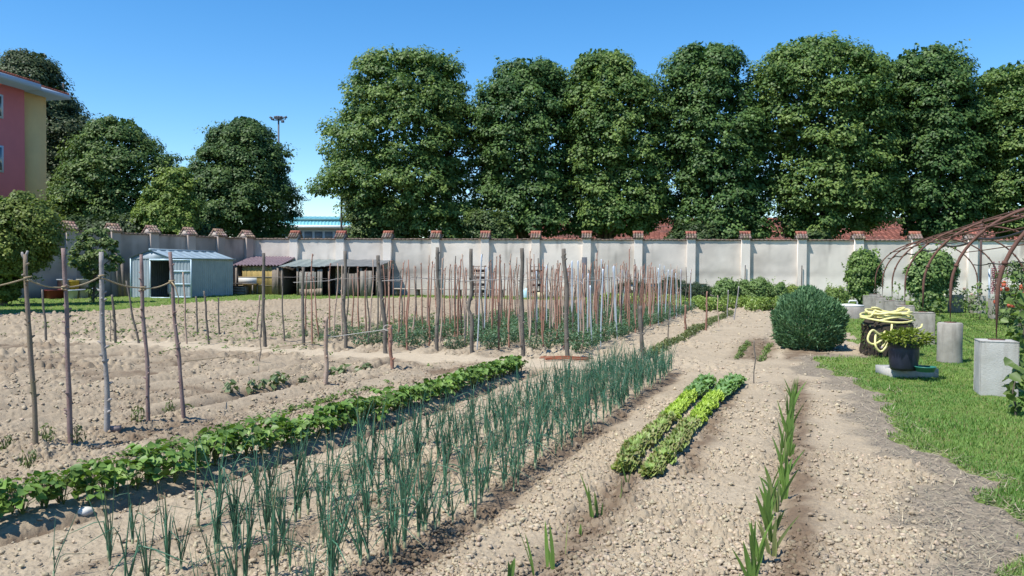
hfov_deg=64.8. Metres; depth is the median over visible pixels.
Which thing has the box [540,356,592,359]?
iron rods
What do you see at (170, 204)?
young tree
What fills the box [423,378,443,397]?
bean plant
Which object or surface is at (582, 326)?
tomato plant
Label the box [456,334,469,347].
tomato plant
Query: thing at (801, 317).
round shrub
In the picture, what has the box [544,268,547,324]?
tomato cane
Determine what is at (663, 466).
lettuce head
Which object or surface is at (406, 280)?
tie line
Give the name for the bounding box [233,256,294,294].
reed shed
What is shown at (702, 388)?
lettuce head
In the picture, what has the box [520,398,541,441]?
onion plant
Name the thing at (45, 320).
garden stake
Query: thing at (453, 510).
onion plant
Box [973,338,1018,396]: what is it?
concrete block
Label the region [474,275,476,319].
tomato cane
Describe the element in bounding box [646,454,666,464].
lettuce head
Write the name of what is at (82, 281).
plastic bin
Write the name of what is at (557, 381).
onion plant
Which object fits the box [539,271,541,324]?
tomato cane
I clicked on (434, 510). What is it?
onion plant
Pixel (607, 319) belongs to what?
tomato plant
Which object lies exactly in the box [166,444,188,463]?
bean plant
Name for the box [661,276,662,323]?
tomato cane
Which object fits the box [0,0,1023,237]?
sky
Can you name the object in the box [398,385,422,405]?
bean plant
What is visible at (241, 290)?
dark crate
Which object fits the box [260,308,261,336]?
garden stake
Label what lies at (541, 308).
tomato cane
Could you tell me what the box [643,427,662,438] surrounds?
lettuce head
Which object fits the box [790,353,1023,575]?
gravel
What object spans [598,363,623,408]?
onion plant
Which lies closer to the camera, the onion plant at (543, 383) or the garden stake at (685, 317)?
the onion plant at (543, 383)
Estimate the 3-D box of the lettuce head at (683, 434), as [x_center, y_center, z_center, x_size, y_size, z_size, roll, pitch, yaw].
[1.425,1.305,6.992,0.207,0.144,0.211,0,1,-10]
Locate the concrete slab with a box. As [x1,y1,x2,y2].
[875,365,938,377]
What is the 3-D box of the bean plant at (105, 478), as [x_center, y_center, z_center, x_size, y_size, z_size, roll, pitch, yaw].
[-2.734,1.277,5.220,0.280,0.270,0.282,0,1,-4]
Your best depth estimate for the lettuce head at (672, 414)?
8.01 m
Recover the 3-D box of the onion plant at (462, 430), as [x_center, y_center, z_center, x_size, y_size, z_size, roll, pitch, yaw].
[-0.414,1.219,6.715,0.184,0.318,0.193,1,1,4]
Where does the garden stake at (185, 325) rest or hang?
on the soil
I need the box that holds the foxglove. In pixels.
[990,261,1007,308]
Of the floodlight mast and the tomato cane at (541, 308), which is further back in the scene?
the floodlight mast
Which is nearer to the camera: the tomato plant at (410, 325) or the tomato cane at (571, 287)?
the tomato plant at (410, 325)
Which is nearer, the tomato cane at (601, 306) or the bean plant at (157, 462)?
the bean plant at (157, 462)
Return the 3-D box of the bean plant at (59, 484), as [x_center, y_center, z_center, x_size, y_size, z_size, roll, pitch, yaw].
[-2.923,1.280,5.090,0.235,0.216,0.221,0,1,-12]
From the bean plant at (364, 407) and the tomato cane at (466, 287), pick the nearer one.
the bean plant at (364, 407)
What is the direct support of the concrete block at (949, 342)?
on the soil
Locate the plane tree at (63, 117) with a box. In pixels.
[0,48,103,216]
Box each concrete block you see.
[863,295,877,310]
[875,298,885,309]
[883,300,899,310]
[895,305,914,319]
[911,312,934,344]
[936,322,962,363]
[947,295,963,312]
[968,296,985,313]
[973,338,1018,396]
[988,299,1007,318]
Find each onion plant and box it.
[50,512,88,575]
[55,481,114,558]
[79,512,209,575]
[105,508,121,565]
[115,479,159,543]
[116,495,175,572]
[133,521,180,575]
[136,487,187,529]
[156,481,182,575]
[171,509,212,569]
[180,547,217,575]
[187,506,238,575]
[188,432,248,501]
[189,455,253,543]
[193,433,230,526]
[194,493,237,549]
[194,530,229,575]
[195,516,214,564]
[198,474,255,549]
[203,459,263,553]
[208,534,235,575]
[223,430,295,501]
[223,503,262,544]
[224,466,263,530]
[225,468,271,540]
[234,436,274,503]
[234,481,298,575]
[241,443,290,529]
[244,484,304,575]
[254,479,293,534]
[254,498,290,558]
[256,466,289,555]
[260,450,304,528]
[261,429,350,521]
[261,488,316,575]
[262,437,300,497]
[273,480,289,514]
[273,520,288,563]
[274,455,319,514]
[279,476,289,525]
[281,462,330,518]
[286,425,324,490]
[287,427,320,486]
[287,519,299,571]
[294,522,333,575]
[301,436,332,481]
[301,459,333,532]
[307,453,338,504]
[307,458,328,509]
[308,477,390,565]
[309,469,361,546]
[316,498,339,547]
[316,509,353,575]
[318,469,377,559]
[320,453,373,492]
[322,461,368,543]
[323,504,352,575]
[324,486,351,532]
[325,427,352,502]
[326,438,376,495]
[329,424,351,481]
[329,458,379,529]
[330,479,361,575]
[333,457,358,499]
[334,449,342,495]
[335,467,394,521]
[336,409,383,486]
[338,460,370,496]
[338,485,381,528]
[342,408,365,465]
[342,429,361,487]
[343,477,442,565]
[346,405,384,457]
[346,439,364,474]
[347,452,374,495]
[356,484,382,526]
[357,396,375,458]
[365,397,406,457]
[366,446,392,489]
[368,452,399,508]
[368,472,414,534]
[369,472,412,541]
[370,440,422,517]
[371,411,415,474]
[374,448,398,517]
[375,414,404,479]
[375,508,404,556]
[377,454,429,530]
[377,504,420,552]
[381,450,400,483]
[382,440,433,548]
[383,417,414,484]
[383,485,402,515]
[388,397,423,451]
[392,421,418,470]
[394,399,432,459]
[394,402,402,447]
[394,455,448,531]
[394,456,417,506]
[399,446,430,493]
[400,390,437,447]
[400,405,436,467]
[401,414,435,461]
[401,451,410,500]
[403,450,430,538]
[404,462,415,499]
[410,447,474,497]
[411,461,428,488]
[415,415,454,448]
[416,382,449,429]
[419,448,441,478]
[421,393,445,442]
[421,405,448,462]
[421,451,437,491]
[422,470,459,529]
[426,403,452,454]
[426,418,451,454]
[428,467,455,516]
[428,480,453,525]
[431,392,481,447]
[434,394,457,430]
[434,414,474,471]
[436,446,480,503]
[438,476,468,525]
[439,417,473,465]
[440,410,458,448]
[441,433,471,494]
[442,442,477,520]
[446,431,464,481]
[447,373,501,421]
[448,443,483,498]
[450,419,484,469]
[452,412,465,446]
[453,395,478,435]
[453,420,479,473]
[455,417,468,449]
[459,452,488,505]
[460,405,469,442]
[461,374,497,413]
[462,398,480,446]
[462,438,495,494]
[465,406,500,460]
[467,391,488,433]
[473,381,507,432]
[473,393,497,433]
[473,417,486,437]
[474,451,503,496]
[475,426,517,502]
[477,372,500,413]
[478,421,501,459]
[479,425,492,488]
[480,379,516,420]
[480,409,523,477]
[480,418,501,450]
[481,447,507,492]
[483,404,510,455]
[485,385,503,416]
[486,426,532,489]
[486,427,507,456]
[487,387,512,429]
[491,435,515,481]
[494,398,521,451]
[495,368,534,407]
[495,399,517,444]
[498,442,540,484]
[500,457,515,492]
[502,381,524,420]
[502,404,524,446]
[503,378,516,412]
[507,392,533,424]
[508,404,545,471]
[508,433,524,480]
[513,406,526,443]
[513,419,542,467]
[514,400,534,443]
[514,417,523,442]
[515,385,548,429]
[517,360,541,396]
[517,397,548,456]
[519,397,551,447]
[520,368,542,398]
[520,381,539,411]
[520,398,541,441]
[521,389,556,426]
[524,383,564,415]
[525,403,580,446]
[526,375,547,414]
[526,396,563,456]
[526,421,557,464]
[528,364,548,393]
[532,371,569,426]
[533,414,568,469]
[539,402,557,427]
[542,364,564,403]
[545,390,565,436]
[546,425,568,453]
[548,413,566,450]
[549,362,578,403]
[550,403,561,435]
[551,373,563,407]
[552,366,565,396]
[552,421,573,443]
[553,399,584,446]
[556,382,573,421]
[556,385,574,434]
[556,399,569,431]
[557,378,588,410]
[562,376,574,404]
[564,386,584,427]
[565,397,605,422]
[566,388,588,428]
[573,400,591,431]
[575,389,585,425]
[579,404,592,437]
[580,381,585,411]
[580,396,603,430]
[581,372,590,419]
[582,378,607,422]
[583,371,595,408]
[590,381,604,417]
[597,387,611,413]
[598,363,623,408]
[601,363,629,409]
[607,394,623,416]
[609,373,632,405]
[614,369,632,403]
[620,384,633,407]
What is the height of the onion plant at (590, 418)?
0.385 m
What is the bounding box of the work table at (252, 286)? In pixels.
[233,283,258,294]
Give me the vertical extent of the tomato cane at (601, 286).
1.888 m
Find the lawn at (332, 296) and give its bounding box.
[0,294,1023,572]
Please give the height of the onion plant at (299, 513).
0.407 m
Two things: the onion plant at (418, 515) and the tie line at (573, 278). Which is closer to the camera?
the onion plant at (418, 515)
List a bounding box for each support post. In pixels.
[261,253,266,346]
[299,267,304,345]
[340,251,347,348]
[376,255,387,353]
[435,247,440,350]
[465,249,473,353]
[518,248,524,356]
[561,249,569,355]
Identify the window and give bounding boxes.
[304,231,311,237]
[315,231,321,237]
[325,232,332,237]
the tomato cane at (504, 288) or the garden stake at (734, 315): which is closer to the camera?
the tomato cane at (504, 288)
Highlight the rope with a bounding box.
[0,274,178,303]
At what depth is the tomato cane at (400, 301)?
17.26 m
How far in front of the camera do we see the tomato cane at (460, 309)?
18.23 m
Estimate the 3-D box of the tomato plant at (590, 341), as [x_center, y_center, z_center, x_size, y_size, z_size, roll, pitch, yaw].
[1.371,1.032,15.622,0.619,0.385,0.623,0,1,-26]
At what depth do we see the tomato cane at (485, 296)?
17.77 m
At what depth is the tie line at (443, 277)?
16.92 m
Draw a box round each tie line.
[293,276,505,282]
[300,274,427,279]
[336,275,576,281]
[385,275,586,281]
[442,275,618,281]
[473,276,631,280]
[513,276,663,284]
[560,276,687,283]
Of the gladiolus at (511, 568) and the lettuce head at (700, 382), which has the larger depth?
the lettuce head at (700, 382)
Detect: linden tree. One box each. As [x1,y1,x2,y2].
[295,43,495,238]
[455,55,595,238]
[555,48,683,239]
[650,40,789,238]
[738,30,913,239]
[885,38,1011,238]
[964,60,1023,239]
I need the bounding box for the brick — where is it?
[110,425,121,431]
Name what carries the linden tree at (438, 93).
on the lawn at (332, 296)
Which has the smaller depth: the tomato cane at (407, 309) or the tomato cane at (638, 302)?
the tomato cane at (407, 309)
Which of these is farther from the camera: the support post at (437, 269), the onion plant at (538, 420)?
the support post at (437, 269)
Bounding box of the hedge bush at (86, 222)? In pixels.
[54,211,219,235]
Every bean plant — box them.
[0,470,47,514]
[0,489,14,514]
[0,492,8,503]
[2,476,36,514]
[24,470,59,506]
[31,473,65,507]
[39,468,85,503]
[39,470,84,502]
[60,463,90,499]
[69,463,117,505]
[80,462,112,494]
[84,459,125,492]
[92,458,131,493]
[100,461,126,487]
[124,439,168,466]
[124,459,146,486]
[127,459,155,489]
[134,446,171,481]
[137,452,169,484]
[153,443,173,469]
[159,449,198,482]
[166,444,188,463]
[178,438,209,460]
[185,442,214,472]
[192,431,222,462]
[198,424,237,459]
[201,434,230,460]
[209,429,236,465]
[226,428,239,453]
[226,432,249,458]
[233,424,268,457]
[244,418,280,441]
[246,425,278,454]
[254,422,284,451]
[256,416,291,444]
[271,412,296,427]
[271,418,297,440]
[273,421,293,446]
[284,421,303,443]
[288,419,311,442]
[296,417,318,438]
[297,411,324,428]
[302,409,328,430]
[311,412,330,437]
[314,400,338,429]
[316,411,338,434]
[324,401,348,427]
[324,407,348,429]
[334,405,352,429]
[336,402,358,423]
[337,401,362,414]
[337,406,362,427]
[344,395,365,406]
[351,401,363,421]
[353,399,381,421]
[353,401,366,420]
[358,398,374,419]
[365,398,391,421]
[368,392,393,415]
[369,386,394,402]
[375,397,395,414]
[381,386,408,409]
[384,387,407,408]
[385,391,405,411]
[397,390,413,407]
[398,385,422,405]
[408,386,416,402]
[413,384,430,403]
[414,381,428,400]
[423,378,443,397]
[423,386,436,401]
[433,380,446,396]
[433,383,449,397]
[435,374,456,389]
[437,372,453,383]
[437,378,457,395]
[444,376,462,389]
[449,375,462,386]
[451,373,465,391]
[453,367,470,373]
[455,370,470,387]
[467,371,482,385]
[468,372,482,388]
[470,367,485,379]
[474,366,491,381]
[477,363,491,375]
[480,370,488,383]
[481,361,503,377]
[487,364,497,380]
[489,362,504,378]
[494,360,511,376]
[504,358,514,374]
[504,358,519,372]
[505,362,515,374]
[518,360,527,371]
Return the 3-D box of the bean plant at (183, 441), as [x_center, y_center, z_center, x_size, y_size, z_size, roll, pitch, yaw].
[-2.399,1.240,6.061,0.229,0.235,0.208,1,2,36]
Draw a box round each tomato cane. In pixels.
[281,270,284,340]
[305,273,307,332]
[310,254,313,343]
[313,276,319,336]
[328,263,331,327]
[333,263,338,333]
[340,265,342,338]
[346,267,349,319]
[351,276,353,331]
[357,267,358,329]
[364,268,366,333]
[366,283,369,344]
[370,259,373,330]
[376,264,381,340]
[383,265,385,310]
[386,262,389,321]
[388,260,391,346]
[393,264,394,323]
[398,261,404,340]
[400,271,402,326]
[403,267,407,326]
[405,260,408,330]
[406,261,409,349]
[412,265,416,339]
[415,266,417,319]
[420,263,423,330]
[426,255,429,330]
[427,264,430,345]
[428,261,432,333]
[433,265,436,314]
[439,257,443,342]
[443,268,445,332]
[449,264,450,328]
[450,267,452,320]
[453,263,455,336]
[455,256,456,331]
[457,259,461,344]
[459,273,462,337]
[462,254,465,346]
[463,282,464,316]
[466,269,466,305]
[467,292,469,336]
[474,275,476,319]
[475,271,476,312]
[476,254,481,349]
[477,267,478,315]
[479,254,483,340]
[484,267,486,330]
[486,262,489,321]
[487,270,490,323]
[490,260,493,321]
[491,264,496,327]
[493,273,494,311]
[495,256,496,320]
[495,278,500,323]
[498,254,500,350]
[500,260,501,314]
[504,263,504,312]
[505,275,508,319]
[507,254,511,334]
[508,265,511,347]
[512,270,513,311]
[513,268,515,318]
[515,257,520,344]
[515,280,518,324]
[526,258,529,331]
[528,248,531,346]
[529,257,533,302]
[529,276,531,322]
[533,264,535,319]
[535,258,538,341]
[536,271,537,334]
[539,263,543,346]
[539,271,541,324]
[542,262,543,335]
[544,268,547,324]
[546,265,546,320]
[547,263,548,300]
[548,265,553,340]
[549,266,551,312]
[551,269,554,314]
[551,275,553,333]
[553,268,557,325]
[554,269,556,332]
[556,263,560,338]
[557,261,561,319]
[559,271,562,331]
[561,290,563,322]
[571,263,571,310]
[572,261,572,307]
[572,280,575,339]
[575,276,576,312]
[577,261,578,339]
[579,270,581,332]
[580,278,584,352]
[581,263,583,325]
[583,266,585,312]
[584,265,586,301]
[587,267,589,331]
[587,273,588,330]
[589,266,590,302]
[590,273,591,313]
[590,285,592,347]
[593,269,595,321]
[594,259,598,322]
[595,253,597,325]
[596,264,602,328]
[596,265,599,309]
[600,269,603,346]
[601,259,602,312]
[604,272,605,318]
[606,260,609,321]
[607,265,607,304]
[609,264,614,325]
[611,279,611,308]
[613,266,617,339]
[614,263,617,319]
[619,264,622,321]
[620,272,623,336]
[625,263,627,319]
[627,287,627,322]
[628,247,630,334]
[633,275,635,314]
[634,272,638,332]
[637,275,640,331]
[640,266,643,305]
[641,274,643,329]
[643,265,644,309]
[643,266,647,315]
[648,268,649,303]
[649,263,651,326]
[651,267,653,325]
[653,267,655,311]
[658,268,658,324]
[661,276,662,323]
[664,270,668,319]
[669,272,671,320]
[672,270,673,307]
[673,269,674,318]
[675,273,676,317]
[676,265,678,314]
[680,276,680,315]
[685,269,686,304]
[689,270,691,309]
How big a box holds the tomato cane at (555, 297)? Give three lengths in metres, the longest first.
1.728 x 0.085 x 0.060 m
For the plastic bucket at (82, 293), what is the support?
on the lawn at (332, 296)
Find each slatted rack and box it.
[473,265,485,296]
[530,266,543,294]
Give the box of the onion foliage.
[292,336,677,575]
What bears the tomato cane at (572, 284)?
on the soil
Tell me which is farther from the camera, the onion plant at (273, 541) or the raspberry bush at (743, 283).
the raspberry bush at (743, 283)
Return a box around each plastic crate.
[56,279,72,298]
[69,280,78,289]
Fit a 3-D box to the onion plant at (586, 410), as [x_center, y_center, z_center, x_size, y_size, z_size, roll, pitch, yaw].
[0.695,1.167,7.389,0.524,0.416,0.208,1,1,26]
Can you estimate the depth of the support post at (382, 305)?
14.75 m
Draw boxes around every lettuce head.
[610,455,637,471]
[616,445,641,457]
[618,449,641,464]
[620,436,645,450]
[625,442,644,455]
[630,430,653,445]
[633,437,650,450]
[634,430,656,444]
[638,458,663,476]
[641,428,658,441]
[642,423,662,431]
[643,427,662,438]
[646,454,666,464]
[647,455,666,471]
[648,420,665,431]
[650,443,676,456]
[652,418,670,432]
[652,446,676,463]
[656,416,671,427]
[657,410,677,421]
[657,436,682,451]
[658,415,671,420]
[660,443,676,453]
[663,430,686,449]
[665,405,679,411]
[665,437,683,448]
[667,402,684,411]
[668,409,681,418]
[668,430,689,446]
[669,404,682,413]
[673,397,688,405]
[673,426,692,437]
[674,428,690,440]
[675,400,687,408]
[675,415,698,429]
[676,421,696,432]
[678,390,694,398]
[679,393,693,402]
[683,384,707,393]
[684,387,702,395]
[684,416,699,427]
[686,383,709,390]
[689,405,708,415]
[689,413,704,423]
[690,410,707,421]
[691,380,706,385]
[693,376,713,386]
[694,375,715,383]
[697,403,712,415]
[698,399,715,409]
[702,392,718,401]
[710,390,724,400]
[712,389,726,396]
[712,398,719,408]
[713,386,730,394]
[714,384,734,391]
[715,379,737,389]
[715,385,731,393]
[719,377,739,386]
[723,373,744,381]
[724,375,742,384]
[727,375,744,383]
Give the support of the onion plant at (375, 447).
on the soil
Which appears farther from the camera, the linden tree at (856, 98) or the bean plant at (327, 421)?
the linden tree at (856, 98)
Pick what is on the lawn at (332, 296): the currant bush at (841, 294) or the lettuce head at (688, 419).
the currant bush at (841, 294)
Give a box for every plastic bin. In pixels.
[40,289,63,298]
[76,279,87,288]
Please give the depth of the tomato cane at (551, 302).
16.60 m
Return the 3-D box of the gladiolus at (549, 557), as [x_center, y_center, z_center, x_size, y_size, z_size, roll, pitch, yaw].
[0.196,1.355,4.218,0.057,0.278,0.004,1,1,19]
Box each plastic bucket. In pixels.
[68,290,78,298]
[75,289,87,298]
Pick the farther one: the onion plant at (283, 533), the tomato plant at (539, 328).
the tomato plant at (539, 328)
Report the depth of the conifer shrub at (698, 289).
41.54 m
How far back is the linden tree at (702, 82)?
50.29 m
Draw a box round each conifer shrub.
[615,278,651,294]
[651,271,694,299]
[691,279,712,298]
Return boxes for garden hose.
[859,307,922,352]
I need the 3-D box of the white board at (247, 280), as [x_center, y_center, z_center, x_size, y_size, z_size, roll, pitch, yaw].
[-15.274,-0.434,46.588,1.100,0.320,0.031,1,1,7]
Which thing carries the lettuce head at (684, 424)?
on the soil
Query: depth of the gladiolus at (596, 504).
5.08 m
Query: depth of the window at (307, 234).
117.74 m
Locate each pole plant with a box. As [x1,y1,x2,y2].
[0,434,15,450]
[17,449,39,468]
[38,422,56,441]
[70,424,86,443]
[131,405,144,422]
[162,399,176,412]
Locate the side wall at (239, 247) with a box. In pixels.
[19,221,255,297]
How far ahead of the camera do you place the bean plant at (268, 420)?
6.81 m
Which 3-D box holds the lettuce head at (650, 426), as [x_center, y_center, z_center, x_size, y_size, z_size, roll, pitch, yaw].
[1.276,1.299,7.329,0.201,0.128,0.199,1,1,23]
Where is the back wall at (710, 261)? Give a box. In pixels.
[253,230,1023,300]
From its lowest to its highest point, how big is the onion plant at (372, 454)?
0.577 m
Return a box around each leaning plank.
[115,253,120,296]
[120,263,126,296]
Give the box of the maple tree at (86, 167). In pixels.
[37,114,192,218]
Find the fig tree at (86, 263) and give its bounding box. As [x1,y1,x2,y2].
[67,227,125,301]
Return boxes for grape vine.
[886,281,908,300]
[909,291,931,311]
[909,299,921,311]
[922,298,948,330]
[956,289,973,311]
[965,282,990,318]
[999,271,1023,337]
[999,291,1023,374]
[1001,357,1023,415]
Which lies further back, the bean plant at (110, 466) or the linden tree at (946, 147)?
the linden tree at (946, 147)
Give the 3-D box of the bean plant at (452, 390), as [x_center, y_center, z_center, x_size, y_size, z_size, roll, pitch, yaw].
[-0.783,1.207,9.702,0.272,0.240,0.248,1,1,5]
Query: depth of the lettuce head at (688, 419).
7.62 m
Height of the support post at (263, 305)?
2.017 m
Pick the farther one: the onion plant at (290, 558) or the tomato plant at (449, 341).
the tomato plant at (449, 341)
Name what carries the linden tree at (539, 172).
on the lawn at (332, 296)
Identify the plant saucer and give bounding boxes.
[914,365,936,372]
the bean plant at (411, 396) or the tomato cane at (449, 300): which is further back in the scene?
the tomato cane at (449, 300)
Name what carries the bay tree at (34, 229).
on the lawn at (332, 296)
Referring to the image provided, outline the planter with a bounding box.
[878,326,936,370]
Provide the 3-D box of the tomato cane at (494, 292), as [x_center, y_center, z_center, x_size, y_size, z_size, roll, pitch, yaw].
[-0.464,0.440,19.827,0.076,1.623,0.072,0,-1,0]
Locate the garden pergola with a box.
[875,208,1023,339]
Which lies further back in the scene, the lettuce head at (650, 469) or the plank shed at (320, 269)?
the plank shed at (320, 269)
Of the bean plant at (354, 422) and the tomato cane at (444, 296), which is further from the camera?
the tomato cane at (444, 296)
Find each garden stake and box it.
[41,289,46,340]
[111,295,116,342]
[125,281,139,342]
[182,272,187,343]
[195,296,198,332]
[203,291,209,343]
[217,298,219,334]
[256,295,259,330]
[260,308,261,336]
[322,317,330,384]
[387,325,394,368]
[639,306,645,358]
[667,302,670,341]
[684,305,686,329]
[705,291,707,330]
[717,295,718,326]
[733,286,738,319]
[753,341,755,382]
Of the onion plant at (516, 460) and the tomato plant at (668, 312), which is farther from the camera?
the tomato plant at (668, 312)
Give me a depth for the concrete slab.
11.85 m
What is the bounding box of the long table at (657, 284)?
[618,283,706,288]
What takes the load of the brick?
on the soil
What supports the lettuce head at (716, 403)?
on the soil
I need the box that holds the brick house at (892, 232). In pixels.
[515,217,1019,239]
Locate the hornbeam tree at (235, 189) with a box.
[185,116,311,237]
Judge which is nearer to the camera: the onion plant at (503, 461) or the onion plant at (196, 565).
the onion plant at (196, 565)
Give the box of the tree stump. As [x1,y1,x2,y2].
[859,318,917,356]
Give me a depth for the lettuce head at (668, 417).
7.90 m
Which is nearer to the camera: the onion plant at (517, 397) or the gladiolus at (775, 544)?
the gladiolus at (775, 544)
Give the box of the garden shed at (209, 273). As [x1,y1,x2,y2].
[130,248,235,297]
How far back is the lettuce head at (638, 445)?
6.53 m
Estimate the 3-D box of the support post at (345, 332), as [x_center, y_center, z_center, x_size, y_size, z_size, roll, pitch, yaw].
[-3.296,0.288,15.854,0.136,2.029,0.128,0,2,-34]
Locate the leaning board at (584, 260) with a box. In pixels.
[582,257,586,297]
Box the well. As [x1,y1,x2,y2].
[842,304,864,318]
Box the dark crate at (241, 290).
[233,286,248,294]
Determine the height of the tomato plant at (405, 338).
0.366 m
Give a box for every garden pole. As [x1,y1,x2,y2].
[21,251,39,444]
[61,248,72,443]
[97,252,112,431]
[138,254,150,420]
[168,252,185,418]
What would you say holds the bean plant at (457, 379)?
on the soil
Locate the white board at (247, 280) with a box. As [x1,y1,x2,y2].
[238,278,256,282]
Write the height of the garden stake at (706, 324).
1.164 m
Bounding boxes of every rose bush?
[943,281,981,315]
[960,287,984,317]
[990,259,1023,324]
[993,281,1023,328]
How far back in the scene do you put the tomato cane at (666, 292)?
24.55 m
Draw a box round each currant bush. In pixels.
[785,283,798,293]
[824,278,853,302]
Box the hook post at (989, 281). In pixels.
[987,263,990,298]
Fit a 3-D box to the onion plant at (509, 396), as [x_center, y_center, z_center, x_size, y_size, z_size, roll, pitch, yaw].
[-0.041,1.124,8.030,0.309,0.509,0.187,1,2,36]
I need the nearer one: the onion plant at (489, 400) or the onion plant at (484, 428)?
the onion plant at (484, 428)
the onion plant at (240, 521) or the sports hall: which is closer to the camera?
the onion plant at (240, 521)
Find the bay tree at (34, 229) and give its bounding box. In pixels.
[0,190,78,306]
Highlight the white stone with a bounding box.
[78,506,94,515]
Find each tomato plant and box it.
[313,328,323,334]
[317,333,329,340]
[328,331,340,339]
[340,325,356,336]
[351,330,375,345]
[352,326,364,333]
[366,328,387,344]
[392,326,410,339]
[392,330,418,346]
[402,323,418,333]
[404,328,429,346]
[414,323,438,339]
[426,325,445,338]
[439,320,456,330]
[439,323,455,337]
[444,335,463,349]
[448,320,466,335]
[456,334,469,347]
[462,315,481,326]
[466,325,489,342]
[466,325,490,340]
[480,335,501,348]
[481,324,495,335]
[483,327,509,346]
[494,329,517,344]
[500,319,517,335]
[510,325,531,339]
[510,327,525,341]
[511,317,527,329]
[524,317,539,331]
[525,335,543,348]
[531,320,552,335]
[538,328,563,344]
[538,336,557,348]
[553,323,577,339]
[558,315,576,325]
[561,312,577,327]
[561,331,592,352]
[569,331,596,349]
[571,320,590,332]
[573,318,596,330]
[579,327,603,346]
[590,323,613,342]
[603,315,620,324]
[603,321,627,337]
[611,324,628,335]
[612,322,631,334]
[614,311,628,321]
[617,317,638,332]
[631,315,648,326]
[632,312,650,324]
[645,310,666,323]
[659,307,674,319]
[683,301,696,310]
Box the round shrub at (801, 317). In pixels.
[769,284,850,350]
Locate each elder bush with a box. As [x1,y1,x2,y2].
[333,194,434,238]
[458,207,517,238]
[663,220,731,238]
[807,226,841,239]
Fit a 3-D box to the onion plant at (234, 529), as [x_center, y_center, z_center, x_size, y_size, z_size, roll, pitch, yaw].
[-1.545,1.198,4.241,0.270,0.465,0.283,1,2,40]
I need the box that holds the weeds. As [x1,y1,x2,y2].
[1,305,600,485]
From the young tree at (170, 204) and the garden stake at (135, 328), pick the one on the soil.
the garden stake at (135, 328)
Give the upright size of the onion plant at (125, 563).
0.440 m
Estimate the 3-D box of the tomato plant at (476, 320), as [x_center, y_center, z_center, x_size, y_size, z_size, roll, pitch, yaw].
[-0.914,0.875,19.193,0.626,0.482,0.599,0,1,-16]
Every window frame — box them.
[0,94,2,118]
[0,145,3,172]
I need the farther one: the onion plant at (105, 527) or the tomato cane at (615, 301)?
the tomato cane at (615, 301)
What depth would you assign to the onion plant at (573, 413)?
7.58 m
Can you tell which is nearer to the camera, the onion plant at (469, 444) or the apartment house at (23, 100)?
the onion plant at (469, 444)
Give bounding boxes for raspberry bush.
[710,277,741,301]
[736,278,749,297]
[741,276,774,297]
[767,280,788,301]
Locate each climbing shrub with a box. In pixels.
[841,246,887,304]
[902,239,960,311]
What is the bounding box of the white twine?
[328,325,392,337]
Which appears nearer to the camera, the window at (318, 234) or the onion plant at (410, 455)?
the onion plant at (410, 455)
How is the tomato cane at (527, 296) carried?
on the soil
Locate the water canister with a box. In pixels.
[523,288,528,297]
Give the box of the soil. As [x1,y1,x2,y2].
[0,296,1023,575]
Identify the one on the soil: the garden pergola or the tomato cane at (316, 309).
the tomato cane at (316, 309)
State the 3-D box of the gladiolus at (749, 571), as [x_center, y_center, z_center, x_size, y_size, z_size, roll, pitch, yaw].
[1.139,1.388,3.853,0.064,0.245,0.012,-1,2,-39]
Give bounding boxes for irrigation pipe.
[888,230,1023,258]
[973,261,1023,265]
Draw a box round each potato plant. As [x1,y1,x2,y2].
[675,298,688,307]
[695,296,708,306]
[700,300,715,310]
[707,296,718,303]
[714,301,726,311]
[716,299,730,310]
[721,295,736,304]
[724,296,740,308]
[738,298,747,307]
[740,295,750,306]
[744,301,759,311]
[747,296,761,308]
[755,300,770,310]
[756,296,773,309]
[766,297,776,309]
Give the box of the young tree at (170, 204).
[126,161,210,234]
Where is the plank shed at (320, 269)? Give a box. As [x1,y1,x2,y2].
[280,259,392,295]
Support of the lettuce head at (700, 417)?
on the soil
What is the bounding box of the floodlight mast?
[269,116,286,142]
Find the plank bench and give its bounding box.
[392,288,505,296]
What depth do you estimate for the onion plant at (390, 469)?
5.75 m
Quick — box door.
[173,259,191,297]
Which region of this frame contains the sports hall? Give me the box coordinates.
[279,216,351,237]
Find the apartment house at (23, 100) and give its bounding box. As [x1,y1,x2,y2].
[0,70,70,211]
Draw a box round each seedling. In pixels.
[222,379,238,392]
[246,379,257,394]
[250,378,268,389]
[268,371,283,383]
[269,376,279,390]
[281,372,289,382]
[298,375,308,382]
[324,366,336,374]
[337,364,351,373]
[352,366,362,372]
[362,363,371,369]
[656,342,667,351]
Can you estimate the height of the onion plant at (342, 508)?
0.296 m
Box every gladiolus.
[507,558,514,575]
[516,525,533,574]
[545,522,554,569]
[580,474,594,517]
[594,491,602,517]
[620,461,632,481]
[732,542,765,575]
[747,555,753,575]
[748,517,773,562]
[749,520,759,568]
[751,560,754,575]
[755,489,774,529]
[757,516,798,556]
[759,456,786,486]
[759,475,766,506]
[763,483,777,512]
[765,467,799,503]
[765,508,784,541]
[767,474,779,511]
[772,432,790,462]
[777,401,791,431]
[777,420,793,447]
[777,424,783,451]
[777,450,804,473]
[777,465,788,498]
[778,452,788,483]
[782,414,793,439]
[784,381,806,399]
[784,438,787,458]
[785,394,803,422]
[786,395,791,413]
[787,431,795,456]
[793,378,797,393]
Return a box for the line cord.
[184,341,320,361]
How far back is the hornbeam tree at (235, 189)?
57.06 m
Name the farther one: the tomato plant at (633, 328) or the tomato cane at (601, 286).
the tomato cane at (601, 286)
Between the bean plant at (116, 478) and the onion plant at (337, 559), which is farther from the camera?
the bean plant at (116, 478)
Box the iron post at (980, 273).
[979,223,982,294]
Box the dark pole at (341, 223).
[340,187,342,230]

